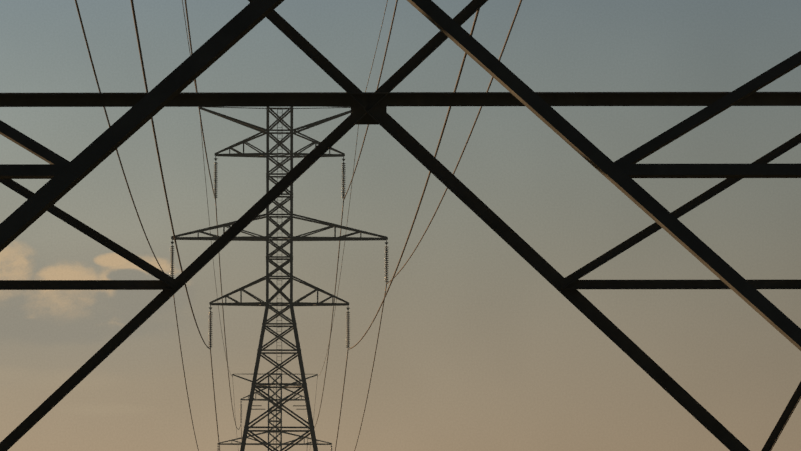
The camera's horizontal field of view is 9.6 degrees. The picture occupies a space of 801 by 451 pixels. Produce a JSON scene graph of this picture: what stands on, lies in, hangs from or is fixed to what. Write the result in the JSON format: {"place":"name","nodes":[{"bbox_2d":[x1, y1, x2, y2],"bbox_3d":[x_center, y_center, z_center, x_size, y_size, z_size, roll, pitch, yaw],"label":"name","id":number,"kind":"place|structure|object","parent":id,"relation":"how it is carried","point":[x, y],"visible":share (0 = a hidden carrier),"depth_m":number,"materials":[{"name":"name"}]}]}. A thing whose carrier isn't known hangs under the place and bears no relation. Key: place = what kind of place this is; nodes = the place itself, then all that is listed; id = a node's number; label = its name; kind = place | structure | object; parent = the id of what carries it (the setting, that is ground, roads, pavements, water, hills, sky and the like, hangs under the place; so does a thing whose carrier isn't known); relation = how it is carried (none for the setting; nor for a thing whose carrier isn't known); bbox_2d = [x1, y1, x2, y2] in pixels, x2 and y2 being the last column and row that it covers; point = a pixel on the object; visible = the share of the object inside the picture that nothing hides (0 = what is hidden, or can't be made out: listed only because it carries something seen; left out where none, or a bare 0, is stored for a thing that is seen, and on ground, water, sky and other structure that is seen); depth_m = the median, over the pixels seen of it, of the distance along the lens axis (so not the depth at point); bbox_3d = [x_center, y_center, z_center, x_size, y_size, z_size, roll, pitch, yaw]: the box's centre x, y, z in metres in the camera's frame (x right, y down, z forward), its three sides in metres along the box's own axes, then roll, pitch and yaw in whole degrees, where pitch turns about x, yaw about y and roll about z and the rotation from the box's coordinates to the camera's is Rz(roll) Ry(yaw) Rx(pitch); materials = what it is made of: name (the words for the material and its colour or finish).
{"place":"outdoors","nodes":[
{"label":"outdoors","id":0,"kind":"place"},
{"bbox_2d":[0,0,800,450],"label":"sky","id":1,"kind":"structure","parent":0,"point":[476,350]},
{"label":"ground","id":2,"kind":"structure","parent":0,"visible":0},
{"bbox_2d":[217,373,331,450],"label":"pylon","id":3,"kind":"object","parent":2,"relation":"on","point":[273,421],"visible":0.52,"depth_m":739.23,"materials":[{"name":"metal"}]},
{"bbox_2d":[75,0,521,450],"bbox_3d":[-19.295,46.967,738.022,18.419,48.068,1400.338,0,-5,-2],"label":"pylon","id":4,"kind":"object","parent":2,"relation":"on","point":[268,304],"visible":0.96,"depth_m":390.43,"materials":[{"name":"metal"}]},
{"bbox_2d":[0,0,800,450],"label":"pylon","id":5,"kind":"object","parent":2,"relation":"on","point":[64,176],"visible":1,"depth_m":45.16,"materials":[{"name":"metal"}]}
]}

